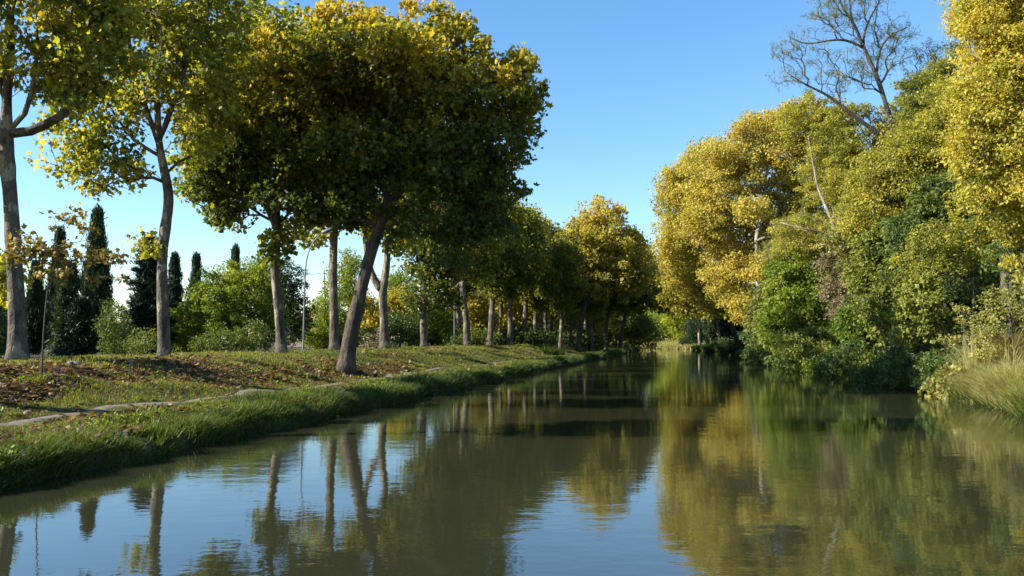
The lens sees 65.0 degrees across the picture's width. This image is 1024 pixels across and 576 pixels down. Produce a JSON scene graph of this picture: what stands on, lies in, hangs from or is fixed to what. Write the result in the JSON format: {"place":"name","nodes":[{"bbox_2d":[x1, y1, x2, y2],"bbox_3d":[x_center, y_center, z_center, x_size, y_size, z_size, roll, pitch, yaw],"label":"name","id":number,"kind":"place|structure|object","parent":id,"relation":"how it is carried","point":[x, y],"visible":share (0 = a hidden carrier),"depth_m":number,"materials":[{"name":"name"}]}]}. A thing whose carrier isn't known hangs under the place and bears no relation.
{"place":"outdoors","nodes":[
{"label":"outdoors","id":0,"kind":"place"},
{"bbox_2d":[0,348,611,425],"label":"path","id":1,"kind":"structure","parent":0,"point":[96,410],"depth_m":19.64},
{"bbox_2d":[0,0,983,338],"label":"sky","id":2,"kind":"structure","parent":0,"point":[632,83],"materials":[{"name":"blue"}]},
{"bbox_2d":[0,349,1023,575],"bbox_3d":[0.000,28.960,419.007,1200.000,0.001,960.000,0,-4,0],"label":"water","id":3,"kind":"structure","parent":0,"point":[668,462],"depth_m":12.24,"materials":[{"name":"green liquid"}]},
{"bbox_2d":[908,344,977,392],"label":"waterside bush","id":4,"kind":"object","parent":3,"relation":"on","point":[929,366],"visible":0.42,"depth_m":34.74,"materials":[{"name":"green plant"}]},
{"bbox_2d":[915,353,1023,408],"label":"reed clump","id":5,"kind":"object","parent":3,"relation":"on","point":[993,380],"visible":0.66,"depth_m":27.10,"materials":[{"name":"plant"}]},
{"bbox_2d":[975,378,1023,416],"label":"reed clump","id":6,"kind":"object","parent":3,"relation":"on","point":[1020,390],"visible":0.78,"depth_m":24.46,"materials":[{"name":"plant"}]},
{"bbox_2d":[0,339,1023,491],"bbox_3d":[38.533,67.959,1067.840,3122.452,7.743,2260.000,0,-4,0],"label":"ground","id":7,"kind":"structure","parent":0,"point":[226,378],"depth_m":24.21,"materials":[{"name":"plant"}]},
{"bbox_2d":[0,301,31,357],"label":"shrub","id":8,"kind":"object","parent":7,"relation":"on","point":[3,328],"visible":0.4,"depth_m":49.93,"materials":[{"name":"green plant"}]},
{"bbox_2d":[25,259,50,354],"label":"cypress","id":9,"kind":"object","parent":7,"relation":"on","point":[35,297],"visible":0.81,"depth_m":59.58,"materials":[{"name":"green plant"}]},
{"bbox_2d":[43,226,66,349],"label":"cypress","id":10,"kind":"object","parent":7,"relation":"on","point":[61,236],"visible":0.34,"depth_m":65.59,"materials":[{"name":"green plant"}]},
{"bbox_2d":[43,261,93,355],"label":"cedar","id":11,"kind":"object","parent":7,"relation":"on","point":[68,291],"visible":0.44,"depth_m":55.53,"materials":[{"name":"green plant"}]},
{"bbox_2d":[0,202,138,376],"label":"sapling","id":12,"kind":"object","parent":7,"relation":"on","point":[38,247],"visible":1,"depth_m":21.02,"materials":[{"name":"yellow plant"}]},
{"bbox_2d":[52,295,101,356],"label":"bush","id":13,"kind":"object","parent":7,"relation":"on","point":[77,336],"visible":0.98,"depth_m":51.45,"materials":[{"name":"green plant"}]},
{"bbox_2d":[0,0,158,360],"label":"plane tree","id":14,"kind":"object","parent":7,"relation":"on","point":[85,42],"visible":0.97,"depth_m":25.58,"materials":[{"name":"green plant"}]},
{"bbox_2d":[51,427,120,461],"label":"grass tuft","id":15,"kind":"object","parent":7,"relation":"on","point":[86,437],"visible":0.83,"depth_m":14.48,"materials":[{"name":"plant"}]},
{"bbox_2d":[78,203,116,354],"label":"cypress","id":16,"kind":"object","parent":7,"relation":"on","point":[94,293],"visible":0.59,"depth_m":61.71,"materials":[{"name":"green plant"}]},
{"bbox_2d":[91,298,141,354],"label":"shrub","id":17,"kind":"object","parent":7,"relation":"on","point":[112,346],"visible":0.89,"depth_m":49.59,"materials":[{"name":"green plant"}]},
{"bbox_2d":[116,324,157,354],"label":"shrub","id":18,"kind":"object","parent":7,"relation":"on","point":[140,342],"visible":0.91,"depth_m":47.75,"materials":[{"name":"green plant"}]},
{"bbox_2d":[114,235,179,353],"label":"cedar","id":19,"kind":"object","parent":7,"relation":"on","point":[142,304],"visible":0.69,"depth_m":57.40,"materials":[{"name":"green plant"}]},
{"bbox_2d":[23,0,273,357],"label":"plane tree","id":20,"kind":"object","parent":7,"relation":"on","point":[174,37],"visible":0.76,"depth_m":31.17,"materials":[{"name":"green plant"}]},
{"bbox_2d":[167,250,185,352],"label":"cypress","id":21,"kind":"object","parent":7,"relation":"on","point":[175,276],"visible":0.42,"depth_m":69.89,"materials":[{"name":"green plant"}]},
{"bbox_2d":[184,251,203,320],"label":"cypress","id":22,"kind":"object","parent":7,"relation":"on","point":[196,262],"visible":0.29,"depth_m":83.98,"materials":[{"name":"green plant"}]},
{"bbox_2d":[169,256,291,353],"bbox_3d":[-21.120,1.387,59.977,8.222,7.649,7.356,-3,-5,40],"label":"round tree","id":23,"kind":"object","parent":7,"relation":"on","point":[232,288],"visible":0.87,"depth_m":58.97,"materials":[{"name":"green plant"}]},
{"bbox_2d":[187,319,275,351],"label":"shrub","id":24,"kind":"object","parent":7,"relation":"on","point":[233,342],"visible":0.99,"depth_m":53.56,"materials":[{"name":"green plant"}]},
{"bbox_2d":[221,389,301,404],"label":"grass tuft","id":25,"kind":"object","parent":7,"relation":"on","point":[250,396],"visible":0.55,"depth_m":21.89,"materials":[{"name":"plant"}]},
{"bbox_2d":[154,0,383,353],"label":"plane tree","id":26,"kind":"object","parent":7,"relation":"on","point":[278,237],"visible":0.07,"depth_m":39.27,"materials":[{"name":"green plant"}]},
{"bbox_2d":[244,256,320,349],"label":"dark tree","id":27,"kind":"object","parent":7,"relation":"on","point":[293,303],"visible":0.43,"depth_m":67.58,"materials":[{"name":"green plant"}]},
{"bbox_2d":[0,344,584,447],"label":"fallen leaves","id":28,"kind":"object","parent":7,"relation":"on","point":[51,369],"visible":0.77,"depth_m":24.25,"materials":[{"name":"plant"}]},
{"bbox_2d":[0,344,591,487],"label":"weeds","id":29,"kind":"object","parent":7,"relation":"on","point":[9,452],"visible":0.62,"depth_m":21.44,"materials":[{"name":"green plant"}]},
{"bbox_2d":[300,228,332,350],"bbox_3d":[-10.681,0.128,44.081,1.777,6.912,0.340,0,-4,0],"label":"street lamp","id":30,"kind":"object","parent":7,"relation":"on","point":[328,230],"visible":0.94,"depth_m":44.05,"materials":[{"name":"metal"}]},
{"bbox_2d":[297,246,371,349],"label":"tree","id":31,"kind":"object","parent":7,"relation":"on","point":[321,335],"visible":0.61,"depth_m":73.17,"materials":[{"name":"green plant"}]},
{"bbox_2d":[276,17,416,349],"bbox_3d":[-9.784,-6.019,46.078,8.422,19.667,9.084,3,-5,-37],"label":"plane tree","id":32,"kind":"object","parent":7,"relation":"on","point":[334,341],"visible":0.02,"depth_m":45.94,"materials":[{"name":"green plant"}]},
{"bbox_2d":[162,0,553,375],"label":"plane tree","id":33,"kind":"object","parent":7,"relation":"on","point":[371,52],"visible":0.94,"depth_m":35.42,"materials":[{"name":"green plant"}]},
{"bbox_2d":[347,282,418,347],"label":"yellow tree","id":34,"kind":"object","parent":7,"relation":"on","point":[371,315],"visible":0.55,"depth_m":82.98,"materials":[{"name":"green plant"}]},
{"bbox_2d":[358,309,419,347],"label":"shrub","id":35,"kind":"object","parent":7,"relation":"on","point":[408,334],"visible":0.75,"depth_m":71.31,"materials":[{"name":"green plant"}]},
{"bbox_2d":[344,68,446,348],"bbox_3d":[-7.900,-6.290,55.720,9.004,21.568,8.964,0,-4,0],"label":"plane tree","id":36,"kind":"object","parent":7,"relation":"on","point":[381,286],"visible":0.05,"depth_m":54.91,"materials":[{"name":"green plant"}]},
{"bbox_2d":[378,266,463,345],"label":"tree","id":37,"kind":"object","parent":7,"relation":"on","point":[437,321],"visible":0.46,"depth_m":86.94,"materials":[{"name":"green plant"}]},
{"bbox_2d":[383,183,490,346],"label":"plane tree","id":38,"kind":"object","parent":7,"relation":"on","point":[423,270],"visible":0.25,"depth_m":65.51,"materials":[{"name":"green plant"}]},
{"bbox_2d":[442,275,483,332],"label":"plane tree","id":39,"kind":"object","parent":7,"relation":"on","point":[458,316],"visible":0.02,"depth_m":85.54,"materials":[{"name":"green plant"}]},
{"bbox_2d":[442,283,502,339],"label":"yellow tree","id":40,"kind":"object","parent":7,"relation":"on","point":[478,307],"visible":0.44,"depth_m":94.36,"materials":[{"name":"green plant"}]},
{"bbox_2d":[441,323,504,345],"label":"shrub","id":41,"kind":"object","parent":7,"relation":"on","point":[476,338],"visible":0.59,"depth_m":83.15,"materials":[{"name":"green plant"}]},
{"bbox_2d":[430,185,516,345],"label":"plane tree","id":42,"kind":"object","parent":7,"relation":"on","point":[487,256],"visible":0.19,"depth_m":73.86,"materials":[{"name":"green plant"}]},
{"bbox_2d":[469,185,537,345],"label":"plane tree","id":43,"kind":"object","parent":7,"relation":"on","point":[516,255],"visible":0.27,"depth_m":81.59,"materials":[{"name":"green plant"}]},
{"bbox_2d":[494,294,545,340],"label":"yellow tree","id":44,"kind":"object","parent":7,"relation":"on","point":[517,307],"visible":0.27,"depth_m":106.14,"materials":[{"name":"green plant"}]},
{"bbox_2d":[496,196,551,344],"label":"plane tree","id":45,"kind":"object","parent":7,"relation":"on","point":[524,282],"visible":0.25,"depth_m":89.58,"materials":[{"name":"green plant"}]},
{"bbox_2d":[497,323,558,346],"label":"shrub","id":46,"kind":"object","parent":7,"relation":"on","point":[524,335],"visible":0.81,"depth_m":94.66,"materials":[{"name":"green plant"}]},
{"bbox_2d":[516,243,550,328],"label":"plane tree","id":47,"kind":"object","parent":7,"relation":"on","point":[537,304],"visible":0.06,"depth_m":99.84,"materials":[{"name":"green plant"}]},
{"bbox_2d":[515,207,562,327],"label":"plane tree","id":48,"kind":"object","parent":7,"relation":"on","point":[527,302],"visible":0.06,"depth_m":97.82,"materials":[{"name":"green plant"}]},
{"bbox_2d":[534,341,570,355],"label":"iris clump","id":49,"kind":"object","parent":7,"relation":"on","point":[548,349],"visible":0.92,"depth_m":84.67,"materials":[{"name":"green plant"}]},
{"bbox_2d":[542,312,578,335],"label":"tree","id":50,"kind":"object","parent":7,"relation":"on","point":[557,323],"visible":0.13,"depth_m":116.05,"materials":[{"name":"green plant"}]},
{"bbox_2d":[534,236,589,350],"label":"plane tree","id":51,"kind":"object","parent":7,"relation":"on","point":[563,281],"visible":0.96,"depth_m":93.44,"materials":[{"name":"green plant"}]},
{"bbox_2d":[555,271,592,346],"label":"plane tree","id":52,"kind":"object","parent":7,"relation":"on","point":[578,304],"visible":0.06,"depth_m":109.59,"materials":[{"name":"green plant"}]},
{"bbox_2d":[553,324,609,350],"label":"shrub","id":53,"kind":"object","parent":7,"relation":"on","point":[599,342],"visible":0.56,"depth_m":114.48,"materials":[{"name":"green plant"}]},
{"bbox_2d":[572,308,616,335],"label":"yellow tree","id":54,"kind":"object","parent":7,"relation":"on","point":[599,323],"visible":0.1,"depth_m":135.84,"materials":[{"name":"green plant"}]},
{"bbox_2d":[577,263,613,350],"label":"plane tree","id":55,"kind":"object","parent":7,"relation":"on","point":[593,309],"visible":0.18,"depth_m":111.13,"materials":[{"name":"green plant"}]},
{"bbox_2d":[558,193,657,351],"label":"plane tree","id":56,"kind":"object","parent":7,"relation":"on","point":[602,242],"visible":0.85,"depth_m":105.12,"materials":[{"name":"yellow plant"}]},
{"bbox_2d":[591,237,662,349],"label":"plane tree","id":57,"kind":"object","parent":7,"relation":"on","point":[638,302],"visible":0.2,"depth_m":123.15,"materials":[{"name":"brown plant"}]},
{"bbox_2d":[601,304,660,346],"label":"tree","id":58,"kind":"object","parent":7,"relation":"on","point":[638,326],"visible":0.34,"depth_m":156.14,"materials":[{"name":"green plant"}]},
{"bbox_2d":[608,311,663,349],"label":"shrub","id":59,"kind":"object","parent":7,"relation":"on","point":[654,339],"visible":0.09,"depth_m":167.64,"materials":[{"name":"green plant"}]},
{"bbox_2d":[613,238,678,347],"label":"plane tree","id":60,"kind":"object","parent":7,"relation":"on","point":[652,280],"visible":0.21,"depth_m":140.97,"materials":[{"name":"yellow plant"}]},
{"bbox_2d":[649,310,691,340],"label":"shrub","id":61,"kind":"object","parent":7,"relation":"on","point":[663,328],"visible":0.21,"depth_m":202.60,"materials":[{"name":"green plant"}]},
{"bbox_2d":[660,312,690,340],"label":"shrub","id":62,"kind":"object","parent":7,"relation":"on","point":[677,331],"visible":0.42,"depth_m":196.77,"materials":[{"name":"green plant"}]},
{"bbox_2d":[678,318,705,344],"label":"shrub","id":63,"kind":"object","parent":7,"relation":"on","point":[690,337],"visible":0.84,"depth_m":186.98,"materials":[{"name":"green plant"}]},
{"bbox_2d":[647,135,748,345],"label":"plane tree","id":64,"kind":"object","parent":7,"relation":"on","point":[669,195],"visible":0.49,"depth_m":112.56,"materials":[{"name":"yellow plant"}]},
{"bbox_2d":[653,244,749,352],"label":"plane tree","id":65,"kind":"object","parent":7,"relation":"on","point":[676,307],"visible":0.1,"depth_m":134.56,"materials":[{"name":"yellow plant"}]},
{"bbox_2d":[702,280,757,343],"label":"dark tree","id":66,"kind":"object","parent":7,"relation":"on","point":[722,323],"visible":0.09,"depth_m":147.82,"materials":[{"name":"green plant"}]},
{"bbox_2d":[744,332,765,363],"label":"shrub","id":67,"kind":"object","parent":7,"relation":"on","point":[754,351],"visible":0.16,"depth_m":73.60,"materials":[{"name":"green plant"}]},
{"bbox_2d":[666,94,865,324],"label":"plane tree","id":68,"kind":"object","parent":7,"relation":"on","point":[752,218],"visible":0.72,"depth_m":94.27,"materials":[{"name":"yellow plant"}]},
{"bbox_2d":[741,279,793,337],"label":"shrub","id":69,"kind":"object","parent":7,"relation":"on","point":[754,305],"visible":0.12,"depth_m":79.73,"materials":[{"name":"green plant"}]},
{"bbox_2d":[758,207,838,262],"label":"shrub","id":70,"kind":"object","parent":7,"relation":"on","point":[766,250],"visible":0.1,"depth_m":70.04,"materials":[{"name":"green plant"}]},
{"bbox_2d":[753,248,847,354],"bbox_3d":[23.547,1.335,64.106,8.314,9.554,6.398,0,-4,0],"label":"shrub","id":71,"kind":"object","parent":7,"relation":"on","point":[799,306],"visible":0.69,"depth_m":62.95,"materials":[{"name":"green plant"}]},
{"bbox_2d":[770,327,832,371],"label":"shrub","id":72,"kind":"object","parent":7,"relation":"on","point":[787,345],"visible":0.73,"depth_m":56.62,"materials":[{"name":"green plant"}]},
{"bbox_2d":[775,321,845,361],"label":"shrub","id":73,"kind":"object","parent":7,"relation":"on","point":[816,332],"visible":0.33,"depth_m":59.02,"materials":[{"name":"green plant"}]},
{"bbox_2d":[766,89,862,297],"bbox_3d":[25.471,-5.610,63.675,10.693,20.733,8.447,0,-4,0],"label":"locust tree","id":74,"kind":"object","parent":7,"relation":"on","point":[804,231],"visible":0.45,"depth_m":64.17,"materials":[{"name":"yellow plant"}]},
{"bbox_2d":[800,343,860,373],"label":"waterside bush","id":75,"kind":"object","parent":7,"relation":"on","point":[811,366],"visible":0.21,"depth_m":53.86,"materials":[{"name":"green plant"}]},
{"bbox_2d":[810,249,860,345],"bbox_3d":[23.010,1.255,56.158,3.910,8.068,3.940,-3,-5,38],"label":"shrub","id":76,"kind":"object","parent":7,"relation":"on","point":[835,284],"visible":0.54,"depth_m":56.01,"materials":[{"name":"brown plant"}]},
{"bbox_2d":[815,337,890,376],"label":"shrub","id":77,"kind":"object","parent":7,"relation":"on","point":[851,350],"visible":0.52,"depth_m":45.72,"materials":[{"name":"green plant"}]},
{"bbox_2d":[832,349,881,380],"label":"waterside bush","id":78,"kind":"object","parent":7,"relation":"on","point":[853,371],"visible":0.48,"depth_m":44.58,"materials":[{"name":"green plant"}]},
{"bbox_2d":[765,0,949,251],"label":"locust tree","id":79,"kind":"object","parent":7,"relation":"on","point":[874,71],"visible":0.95,"depth_m":57.01,"materials":[{"name":"brown plant"}]},
{"bbox_2d":[691,332,1023,416],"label":"grass","id":80,"kind":"structure","parent":7,"relation":"on","point":[702,348],"depth_m":29.89,"materials":[{"name":"plant"}]},
{"bbox_2d":[802,97,914,205],"bbox_3d":[27.633,-5.188,61.440,9.852,18.985,6.154,0,-4,0],"label":"locust tree","id":81,"kind":"object","parent":7,"relation":"on","point":[839,148],"visible":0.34,"depth_m":61.48,"materials":[{"name":"green plant"}]},
{"bbox_2d":[825,294,891,348],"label":"shrub","id":82,"kind":"object","parent":7,"relation":"on","point":[854,330],"visible":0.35,"depth_m":46.71,"materials":[{"name":"green plant"}]},
{"bbox_2d":[817,220,903,288],"bbox_3d":[22.359,-0.030,50.121,6.470,9.825,3.544,0,-4,0],"label":"locust shrub","id":83,"kind":"object","parent":7,"relation":"on","point":[835,240],"visible":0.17,"depth_m":50.35,"materials":[{"name":"green plant"}]},
{"bbox_2d":[846,292,904,350],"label":"sapling","id":84,"kind":"object","parent":7,"relation":"on","point":[873,319],"visible":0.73,"depth_m":41.36,"materials":[{"name":"green plant"}]},
{"bbox_2d":[836,225,917,358],"bbox_3d":[19.894,0.708,43.210,4.642,8.380,4.084,0,-4,0],"label":"shrub","id":85,"kind":"object","parent":7,"relation":"on","point":[861,282],"visible":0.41,"depth_m":42.78,"materials":[{"name":"green plant"}]},
{"bbox_2d":[866,251,916,327],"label":"shrub","id":86,"kind":"object","parent":7,"relation":"on","point":[884,276],"visible":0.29,"depth_m":41.12,"materials":[{"name":"green plant"}]},
{"bbox_2d":[856,338,940,383],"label":"waterside bush","id":87,"kind":"object","parent":7,"relation":"on","point":[866,372],"visible":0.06,"depth_m":42.44,"materials":[{"name":"green plant"}]},
{"bbox_2d":[870,348,932,388],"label":"shrub","id":88,"kind":"object","parent":7,"relation":"on","point":[891,365],"visible":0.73,"depth_m":36.70,"materials":[{"name":"green plant"}]},
{"bbox_2d":[823,73,990,245],"bbox_3d":[22.198,-4.158,44.319,9.442,15.712,5.504,0,-4,0],"label":"locust tree","id":89,"kind":"object","parent":7,"relation":"on","point":[876,200],"visible":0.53,"depth_m":43.76,"materials":[{"name":"yellow plant"}]},
{"bbox_2d":[873,349,954,388],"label":"waterside bush","id":90,"kind":"object","parent":7,"relation":"on","point":[877,383],"visible":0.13,"depth_m":39.04,"materials":[{"name":"green plant"}]},
{"bbox_2d":[878,340,954,369],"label":"shrub","id":91,"kind":"object","parent":7,"relation":"on","point":[900,348],"visible":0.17,"depth_m":39.45,"materials":[{"name":"green plant"}]},
{"bbox_2d":[880,253,970,365],"bbox_3d":[19.511,1.393,37.964,3.817,6.179,3.266,-2,-4,31],"label":"shrub","id":92,"kind":"object","parent":7,"relation":"on","point":[929,316],"visible":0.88,"depth_m":37.51,"materials":[{"name":"green plant"}]},
{"bbox_2d":[886,40,972,148],"bbox_3d":[28.099,-6.519,52.540,6.533,19.417,4.990,0,-4,0],"label":"locust tree","id":93,"kind":"object","parent":7,"relation":"on","point":[939,66],"visible":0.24,"depth_m":52.64,"materials":[{"name":"green plant"}]},
{"bbox_2d":[876,186,989,348],"bbox_3d":[20.536,-0.377,39.097,5.622,9.441,3.493,0,-4,0],"label":"shrub","id":94,"kind":"object","parent":7,"relation":"on","point":[904,229],"visible":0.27,"depth_m":39.04,"materials":[{"name":"green plant"}]},
{"bbox_2d":[905,172,977,322],"bbox_3d":[21.671,-0.928,40.114,3.653,9.847,3.211,-1,-4,20],"label":"shrub","id":95,"kind":"object","parent":7,"relation":"on","point":[920,201],"visible":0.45,"depth_m":39.91,"materials":[{"name":"green plant"}]},
{"bbox_2d":[889,204,1009,344],"bbox_3d":[19.260,0.146,35.051,5.423,7.622,2.443,0,-4,0],"label":"tree","id":96,"kind":"object","parent":7,"relation":"on","point":[949,236],"visible":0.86,"depth_m":34.97,"materials":[{"name":"green plant"}]},
{"bbox_2d":[917,362,985,399],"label":"waterside bush","id":97,"kind":"object","parent":7,"relation":"on","point":[930,389],"visible":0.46,"depth_m":31.28,"materials":[{"name":"yellow plant"}]},
{"bbox_2d":[933,304,986,357],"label":"shrub","id":98,"kind":"object","parent":7,"relation":"on","point":[956,308],"visible":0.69,"depth_m":33.91,"materials":[{"name":"yellow plant"}]},
{"bbox_2d":[911,360,1017,401],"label":"reed clump","id":99,"kind":"object","parent":7,"relation":"on","point":[957,382],"visible":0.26,"depth_m":30.08,"materials":[{"name":"plant"}]},
{"bbox_2d":[938,256,1003,345],"bbox_3d":[20.635,1.177,36.093,2.922,5.217,2.541,0,-4,0],"label":"shrub","id":100,"kind":"object","parent":7,"relation":"on","point":[980,284],"visible":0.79,"depth_m":35.92,"materials":[{"name":"green plant"}]},
{"bbox_2d":[922,323,1023,375],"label":"reed clump","id":101,"kind":"object","parent":7,"relation":"on","point":[972,361],"visible":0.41,"depth_m":30.68,"materials":[{"name":"plant"}]},
{"bbox_2d":[938,0,1008,337],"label":"locust tree","id":102,"kind":"object","parent":7,"relation":"on","point":[948,17],"visible":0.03,"depth_m":37.91,"materials":[{"name":"yellow plant"}]},
{"bbox_2d":[930,0,1023,284],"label":"locust tree","id":103,"kind":"object","parent":7,"relation":"on","point":[999,86],"visible":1,"depth_m":31.07,"materials":[{"name":"yellow plant"}]},
{"bbox_2d":[932,261,1023,348],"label":"dark tree","id":104,"kind":"object","parent":7,"relation":"on","point":[958,302],"visible":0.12,"depth_m":41.87,"materials":[{"name":"green plant"}]},
{"bbox_2d":[963,269,1023,360],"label":"shrub","id":105,"kind":"object","parent":7,"relation":"on","point":[1008,310],"visible":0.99,"depth_m":30.47,"materials":[{"name":"yellow plant"}]},
{"bbox_2d":[968,328,1022,364],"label":"shrub","id":106,"kind":"object","parent":7,"relation":"on","point":[981,354],"visible":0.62,"depth_m":30.83,"materials":[{"name":"yellow plant"}]},
{"bbox_2d":[972,207,1023,334],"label":"shrub","id":107,"kind":"object","parent":7,"relation":"on","point":[1009,250],"visible":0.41,"depth_m":33.32,"materials":[{"name":"green plant"}]},
{"bbox_2d":[378,339,709,348],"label":"grass","id":108,"kind":"structure","parent":0,"point":[668,344],"depth_m":189.01,"materials":[{"name":"plant"}]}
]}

